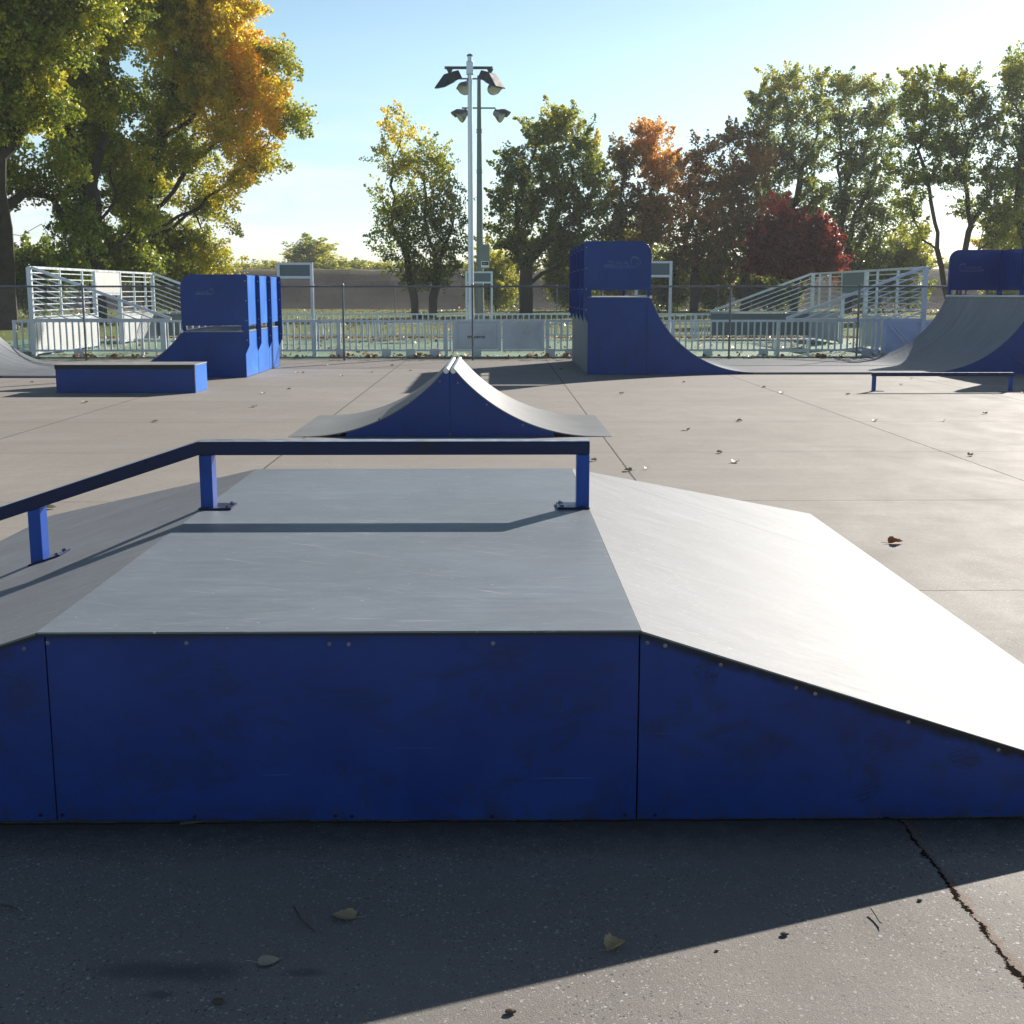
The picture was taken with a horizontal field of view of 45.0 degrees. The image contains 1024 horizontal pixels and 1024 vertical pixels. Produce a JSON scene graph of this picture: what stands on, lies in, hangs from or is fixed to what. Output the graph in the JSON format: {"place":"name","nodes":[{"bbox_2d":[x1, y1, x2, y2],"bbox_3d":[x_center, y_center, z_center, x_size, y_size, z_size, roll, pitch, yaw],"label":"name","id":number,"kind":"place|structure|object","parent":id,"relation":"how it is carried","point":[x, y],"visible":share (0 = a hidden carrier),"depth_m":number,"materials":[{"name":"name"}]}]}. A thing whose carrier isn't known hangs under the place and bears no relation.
{"place":"outdoors","nodes":[
{"label":"outdoors","id":0,"kind":"place"},
{"bbox_2d":[2,338,27,340],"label":"grass margin","id":1,"kind":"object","parent":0,"point":[8,339],"depth_m":41.90,"materials":[{"name":"green plant"}]},
{"bbox_2d":[5,338,880,359],"bbox_3d":[-0.976,-4.815,36.131,31.000,0.001,13.350,0,10,-1],"label":"court surface","id":2,"kind":"object","parent":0,"point":[501,353],"depth_m":35.28,"materials":[{"name":"grey concrete"}]},
{"bbox_2d":[26,266,254,355],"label":"bleachers","id":3,"kind":"object","parent":2,"relation":"on","point":[102,278],"visible":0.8,"depth_m":34.26,"materials":[{"name":"metal"}]},
{"bbox_2d":[133,338,175,354],"bbox_3d":[-9.059,-4.200,31.486,1.048,0.420,0.280,0,10,-1],"label":"bench","id":4,"kind":"object","parent":2,"relation":"on","point":[170,339],"visible":0.19,"depth_m":31.43,"materials":[{"name":"metal"}]},
{"bbox_2d":[12,320,451,356],"bbox_3d":[-6.985,-4.354,30.983,10.950,0.900,0.190,0,10,-1],"label":"barrier rail","id":5,"kind":"object","parent":2,"relation":"on","point":[164,329],"visible":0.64,"depth_m":30.95,"materials":[{"name":"metal"}]},
{"bbox_2d":[277,262,313,355],"bbox_3d":[-5.408,-5.072,30.993,0.892,2.310,0.070,0,10,-1],"label":"sign frame","id":6,"kind":"object","parent":2,"relation":"on","point":[294,270],"visible":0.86,"depth_m":30.82,"materials":[{"name":"metal"}]},
{"bbox_2d":[435,54,504,354],"bbox_3d":[-1.037,-7.636,31.020,1.744,7.350,0.648,0,10,-1],"label":"light pole","id":7,"kind":"object","parent":2,"relation":"on","point":[489,77],"visible":1,"depth_m":30.61,"materials":[{"name":"silver metal"}]},
{"bbox_2d":[465,271,492,318],"bbox_3d":[-1.117,-7.024,42.059,0.930,2.270,0.070,0,10,-1],"label":"sign frame","id":8,"kind":"object","parent":2,"relation":"on","point":[483,276],"visible":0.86,"depth_m":41.90,"materials":[{"name":"metal"}]},
{"bbox_2d":[155,313,809,338],"bbox_3d":[-0.956,-6.309,42.036,22.200,0.870,0.084,0,10,-1],"label":"barrier rail","id":9,"kind":"object","parent":2,"relation":"on","point":[523,314],"visible":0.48,"depth_m":41.98,"materials":[{"name":"metal"}]},
{"bbox_2d":[452,319,543,355],"bbox_3d":[-0.340,-4.377,31.067,2.300,0.915,0.190,0,10,-1],"label":"court hoarding","id":10,"kind":"object","parent":2,"relation":"on","point":[522,334],"visible":0.91,"depth_m":31.02,"materials":[{"name":"metal"}]},
{"bbox_2d":[635,261,672,332],"bbox_3d":[3.542,-5.112,31.105,0.930,2.350,0.070,0,10,-1],"label":"sign frame","id":11,"kind":"object","parent":2,"relation":"on","point":[661,268],"visible":0.51,"depth_m":30.93,"materials":[{"name":"metal"}]},
{"bbox_2d":[545,320,880,355],"bbox_3d":[5.054,-4.382,31.138,8.431,0.900,0.190,0,10,-1],"label":"barrier rail","id":12,"kind":"object","parent":2,"relation":"on","point":[707,352],"visible":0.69,"depth_m":31.11,"materials":[{"name":"metal"}]},
{"bbox_2d":[768,338,814,354],"bbox_3d":[7.158,-4.228,31.645,1.182,0.420,0.280,0,10,-1],"label":"bench","id":13,"kind":"object","parent":2,"relation":"on","point":[807,343],"visible":0.56,"depth_m":31.60,"materials":[{"name":"metal"}]},
{"bbox_2d":[710,266,928,348],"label":"bleachers","id":14,"kind":"object","parent":2,"relation":"on","point":[852,278],"visible":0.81,"depth_m":37.79,"materials":[{"name":"metal"}]},
{"bbox_2d":[880,320,932,353],"bbox_3d":[10.749,-4.414,31.203,2.880,0.860,0.070,0,10,-1],"label":"court hoarding","id":15,"kind":"object","parent":2,"relation":"on","point":[890,324],"visible":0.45,"depth_m":31.16,"materials":[{"name":"metal"}]},
{"bbox_2d":[0,309,937,337],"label":"grass field","id":16,"kind":"structure","parent":0,"point":[7,333],"depth_m":73.80,"materials":[{"name":"green plant"}]},
{"bbox_2d":[14,228,72,317],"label":"bush","id":17,"kind":"object","parent":16,"relation":"on","point":[30,255],"visible":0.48,"depth_m":77.17,"materials":[{"name":"green plant"}]},
{"bbox_2d":[0,0,128,329],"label":"cottonwood tree","id":18,"kind":"object","parent":16,"relation":"on","point":[39,39],"visible":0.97,"depth_m":50.03,"materials":[{"name":"green plant"}]},
{"bbox_2d":[25,0,187,324],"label":"cottonwood tree","id":19,"kind":"object","parent":16,"relation":"on","point":[109,150],"visible":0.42,"depth_m":58.82,"materials":[{"name":"green plant"}]},
{"bbox_2d":[127,253,214,310],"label":"bush","id":20,"kind":"object","parent":16,"relation":"on","point":[178,273],"visible":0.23,"depth_m":77.30,"materials":[{"name":"green plant"}]},
{"bbox_2d":[128,0,318,311],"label":"cottonwood tree","id":21,"kind":"object","parent":16,"relation":"on","point":[232,82],"visible":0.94,"depth_m":62.65,"materials":[{"name":"green plant"}]},
{"bbox_2d":[359,99,476,317],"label":"maple tree","id":22,"kind":"object","parent":16,"relation":"on","point":[438,271],"visible":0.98,"depth_m":73.59,"materials":[{"name":"green plant"}]},
{"bbox_2d":[0,309,938,358],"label":"leaf litter","id":23,"kind":"object","parent":16,"relation":"on","point":[453,352],"visible":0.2,"depth_m":42.83,"materials":[{"name":"brown plant"}]},
{"bbox_2d":[451,75,510,318],"bbox_3d":[-1.111,-10.968,44.581,2.144,9.150,0.654,0,10,-1],"label":"light pole","id":24,"kind":"object","parent":16,"relation":"on","point":[482,249],"visible":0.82,"depth_m":44.44,"materials":[{"name":"grey metal"}]},
{"bbox_2d":[461,234,519,310],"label":"bush","id":25,"kind":"object","parent":16,"relation":"on","point":[502,268],"visible":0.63,"depth_m":101.38,"materials":[{"name":"green plant"}]},
{"bbox_2d":[16,285,1017,324],"bbox_3d":[-0.785,-9.898,59.184,64.002,1.920,0.085,0,10,-1],"label":"chain link fence","id":26,"kind":"object","parent":16,"relation":"on","point":[394,298],"visible":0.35,"depth_m":59.14,"materials":[{"name":"metal"}]},
{"bbox_2d":[483,94,614,312],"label":"maple tree","id":27,"kind":"object","parent":16,"relation":"on","point":[530,203],"visible":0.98,"depth_m":80.77,"materials":[{"name":"green plant"}]},
{"bbox_2d":[539,243,595,310],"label":"bush","id":28,"kind":"object","parent":16,"relation":"on","point":[557,279],"visible":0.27,"depth_m":101.85,"materials":[{"name":"green plant"}]},
{"bbox_2d":[592,213,664,301],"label":"bush","id":29,"kind":"object","parent":16,"relation":"on","point":[612,292],"visible":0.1,"depth_m":101.56,"materials":[{"name":"green plant"}]},
{"bbox_2d":[590,115,684,294],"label":"maple tree","id":30,"kind":"object","parent":16,"relation":"on","point":[653,209],"visible":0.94,"depth_m":86.94,"materials":[{"name":"orange plant"}]},
{"bbox_2d":[651,243,691,310],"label":"bush","id":31,"kind":"object","parent":16,"relation":"on","point":[676,281],"visible":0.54,"depth_m":101.87,"materials":[{"name":"green plant"}]},
{"bbox_2d":[655,128,743,311],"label":"maple tree","id":32,"kind":"object","parent":16,"relation":"on","point":[709,218],"visible":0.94,"depth_m":94.89,"materials":[{"name":"brown plant"}]},
{"bbox_2d":[684,252,740,310],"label":"bush","id":33,"kind":"object","parent":16,"relation":"on","point":[705,280],"visible":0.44,"depth_m":101.69,"materials":[{"name":"green plant"}]},
{"bbox_2d":[701,115,782,310],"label":"maple tree","id":34,"kind":"object","parent":16,"relation":"on","point":[746,175],"visible":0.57,"depth_m":97.81,"materials":[{"name":"brown plant"}]},
{"bbox_2d":[728,273,809,310],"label":"bush","id":35,"kind":"object","parent":16,"relation":"on","point":[767,282],"visible":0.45,"depth_m":101.88,"materials":[{"name":"green plant"}]},
{"bbox_2d":[738,59,835,310],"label":"maple tree","id":36,"kind":"object","parent":16,"relation":"on","point":[792,167],"visible":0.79,"depth_m":102.02,"materials":[{"name":"green plant"}]},
{"bbox_2d":[740,189,856,312],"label":"maple tree","id":37,"kind":"object","parent":16,"relation":"on","point":[789,244],"visible":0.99,"depth_m":83.64,"materials":[{"name":"red plant"}]},
{"bbox_2d":[814,65,910,311],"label":"maple tree","id":38,"kind":"object","parent":16,"relation":"on","point":[845,206],"visible":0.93,"depth_m":96.78,"materials":[{"name":"green plant"}]},
{"bbox_2d":[832,234,904,310],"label":"bush","id":39,"kind":"object","parent":16,"relation":"on","point":[865,265],"visible":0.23,"depth_m":101.76,"materials":[{"name":"green plant"}]},
{"bbox_2d":[879,217,945,310],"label":"bush","id":40,"kind":"object","parent":16,"relation":"on","point":[915,257],"visible":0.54,"depth_m":101.64,"materials":[{"name":"green plant"}]},
{"bbox_2d":[878,60,1023,297],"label":"maple tree","id":41,"kind":"object","parent":16,"relation":"on","point":[952,142],"visible":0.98,"depth_m":75.39,"materials":[{"name":"green plant"}]},
{"bbox_2d":[970,211,1020,294],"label":"bush","id":42,"kind":"object","parent":16,"relation":"on","point":[974,241],"visible":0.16,"depth_m":101.95,"materials":[{"name":"green plant"}]},
{"bbox_2d":[987,40,1023,249],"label":"maple tree","id":43,"kind":"object","parent":16,"relation":"on","point":[1012,73],"visible":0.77,"depth_m":79.03,"materials":[{"name":"green plant"}]},
{"bbox_2d":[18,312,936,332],"bbox_3d":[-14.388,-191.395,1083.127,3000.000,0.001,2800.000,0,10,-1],"label":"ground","id":44,"kind":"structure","parent":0,"point":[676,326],"depth_m":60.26,"materials":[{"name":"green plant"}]},
{"bbox_2d":[231,259,264,268],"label":"tree","id":45,"kind":"object","parent":44,"relation":"on","point":[249,266],"visible":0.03,"depth_m":216.61,"materials":[{"name":"green plant"}]},
{"bbox_2d":[252,259,289,268],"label":"tree","id":46,"kind":"object","parent":44,"relation":"on","point":[266,265],"visible":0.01,"depth_m":210.90,"materials":[{"name":"green plant"}]},
{"bbox_2d":[36,338,570,338],"bbox_3d":[-0.570,-6.062,43.152,80.000,0.001,0.900,0,10,-1],"label":"concrete edging","id":47,"kind":"object","parent":44,"relation":"on","point":[359,338],"depth_m":42.89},
{"bbox_2d":[390,324,421,336],"bbox_3d":[-3.739,-6.296,43.017,1.214,0.500,0.280,0,10,-1],"label":"bench","id":48,"kind":"object","parent":47,"relation":"on","point":[404,324],"visible":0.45,"depth_m":42.93,"materials":[{"name":"metal"}]},
{"bbox_2d":[269,232,354,269],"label":"tree","id":49,"kind":"object","parent":44,"relation":"on","point":[316,252],"visible":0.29,"depth_m":202.69,"materials":[{"name":"green plant"}]},
{"bbox_2d":[343,257,375,269],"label":"tree","id":50,"kind":"object","parent":44,"relation":"on","point":[361,264],"visible":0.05,"depth_m":208.05,"materials":[{"name":"green plant"}]},
{"bbox_2d":[365,260,392,269],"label":"tree","id":51,"kind":"object","parent":44,"relation":"on","point":[369,262],"visible":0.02,"depth_m":213.95,"materials":[{"name":"green plant"}]},
{"bbox_2d":[374,260,404,269],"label":"tree","id":52,"kind":"object","parent":44,"relation":"on","point":[379,266],"visible":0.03,"depth_m":210.21,"materials":[{"name":"green plant"}]},
{"bbox_2d":[443,259,474,268],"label":"tree","id":53,"kind":"object","parent":44,"relation":"on","point":[460,264],"visible":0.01,"depth_m":216.74,"materials":[{"name":"green plant"}]},
{"bbox_2d":[934,259,948,268],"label":"tree","id":54,"kind":"object","parent":44,"relation":"on","point":[946,264],"depth_m":217.42,"materials":[{"name":"green plant"}]},
{"bbox_2d":[17,268,983,309],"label":"levee","id":55,"kind":"structure","parent":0,"point":[347,277],"depth_m":115.26,"materials":[{"name":"green plant"}]},
{"bbox_2d":[0,359,1023,1023],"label":"concrete pad","id":56,"kind":"object","parent":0,"point":[472,921],"depth_m":3.51,"materials":[{"name":"grey concrete"}]},
{"bbox_2d":[0,903,16,908],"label":"twig","id":57,"kind":"object","parent":56,"relation":"on","point":[5,905],"visible":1,"depth_m":3.25,"materials":[{"name":"wood"}]},
{"bbox_2d":[54,362,207,392],"bbox_3d":[-6.179,-2.201,20.169,2.232,0.448,0.858,0,10,-1],"label":"grind box","id":58,"kind":"object","parent":56,"relation":"on","point":[131,377],"visible":1,"depth_m":19.76,"materials":[{"name":"blue paint"}]},
{"bbox_2d":[0,274,282,377],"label":"half pipe","id":59,"kind":"object","parent":56,"relation":"on","point":[228,310],"visible":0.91,"depth_m":23.28,"materials":[{"name":"metal"}]},
{"bbox_2d":[180,821,206,824],"bbox_3d":[-0.969,0.944,3.764,0.080,0.011,0.012,-3,11,-18],"label":"twig","id":60,"kind":"object","parent":56,"relation":"on","point":[189,822],"visible":1,"depth_m":3.76,"materials":[{"name":"wood"}]},
{"bbox_2d":[212,997,224,1003],"bbox_3d":[-0.670,1.116,2.824,0.031,0.012,0.019,0,10,-1],"label":"pebble","id":61,"kind":"object","parent":56,"relation":"on","point":[218,1000],"visible":1,"depth_m":2.82,"materials":[{"name":"stone"}]},
{"bbox_2d":[246,955,279,964],"bbox_3d":[-0.600,1.082,2.994,0.071,0.011,0.050,3,10,15],"label":"fallen leaf","id":62,"kind":"object","parent":56,"relation":"on","point":[265,959],"visible":1,"depth_m":3.00,"materials":[{"name":"beige plant"}]},
{"bbox_2d":[293,906,314,931],"bbox_3d":[-0.540,1.048,3.182,0.013,0.009,0.146,-6,12,-30],"label":"twig","id":63,"kind":"object","parent":56,"relation":"on","point":[301,920],"visible":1,"depth_m":3.18,"materials":[{"name":"brown wood"}]},
{"bbox_2d":[332,908,364,919],"bbox_3d":[-0.424,1.045,3.203,0.058,0.011,0.086,-10,14,-44],"label":"fallen leaf","id":64,"kind":"object","parent":56,"relation":"on","point":[349,913],"visible":1,"depth_m":3.21,"materials":[{"name":"plant"}]},
{"bbox_2d":[289,357,611,436],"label":"spine ramp","id":65,"kind":"structure","parent":56,"relation":"on","point":[455,397],"depth_m":13.82,"materials":[{"name":"blue paint"}]},
{"bbox_2d":[0,283,1018,360],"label":"chain link fence","id":66,"kind":"object","parent":56,"relation":"on","point":[472,286],"visible":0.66,"depth_m":29.04,"materials":[{"name":"metal"}]},
{"bbox_2d":[505,1008,515,1013],"bbox_3d":[-0.003,1.123,2.784,0.027,0.011,0.016,0,10,-1],"label":"pebble","id":67,"kind":"object","parent":56,"relation":"on","point":[510,1011],"visible":1,"depth_m":2.78,"materials":[{"name":"beige stone"}]},
{"bbox_2d":[0,468,1023,820],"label":"ramp box","id":68,"kind":"object","parent":56,"relation":"on","point":[380,644],"visible":1,"depth_m":3.78,"materials":[{"name":"blue wood"}]},
{"bbox_2d":[0,439,589,566],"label":"grind rail","id":69,"kind":"object","parent":68,"relation":"on","point":[207,451],"visible":1,"depth_m":5.68,"materials":[{"name":"metal"}]},
{"bbox_2d":[598,932,625,950],"bbox_3d":[0.246,1.063,3.049,0.074,0.032,0.054,0,10,0],"label":"fallen leaf","id":70,"kind":"object","parent":56,"relation":"on","point":[611,942],"visible":1,"depth_m":3.06,"materials":[{"name":"yellow plant"}]},
{"bbox_2d":[569,241,1023,373],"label":"half pipe","id":71,"kind":"object","parent":56,"relation":"on","point":[626,334],"visible":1,"depth_m":24.61,"materials":[{"name":"metal"}]},
{"bbox_2d":[870,908,882,923],"bbox_3d":[0.941,1.046,3.197,0.009,0.009,0.077,0,10,-1],"label":"twig","id":72,"kind":"object","parent":56,"relation":"on","point":[876,916],"visible":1,"depth_m":3.20,"materials":[{"name":"wood"}]},
{"bbox_2d":[883,536,901,542],"bbox_3d":[2.452,0.181,7.970,0.137,0.040,0.095,4,11,20],"label":"fallen leaf","id":73,"kind":"object","parent":56,"relation":"on","point":[891,539],"visible":1,"depth_m":7.98,"materials":[{"name":"brown plant"}]},
{"bbox_2d":[870,372,1013,391],"bbox_3d":[7.002,-2.119,20.134,2.310,0.304,0.140,0,10,-1],"label":"grind rail","id":74,"kind":"object","parent":56,"relation":"on","point":[1009,374],"visible":1,"depth_m":20.09,"materials":[{"name":"metal"}]},
{"bbox_2d":[3,0,1023,268],"label":"sky","id":75,"kind":"structure","parent":0,"point":[690,64],"materials":[{"name":"blue"}]}
]}

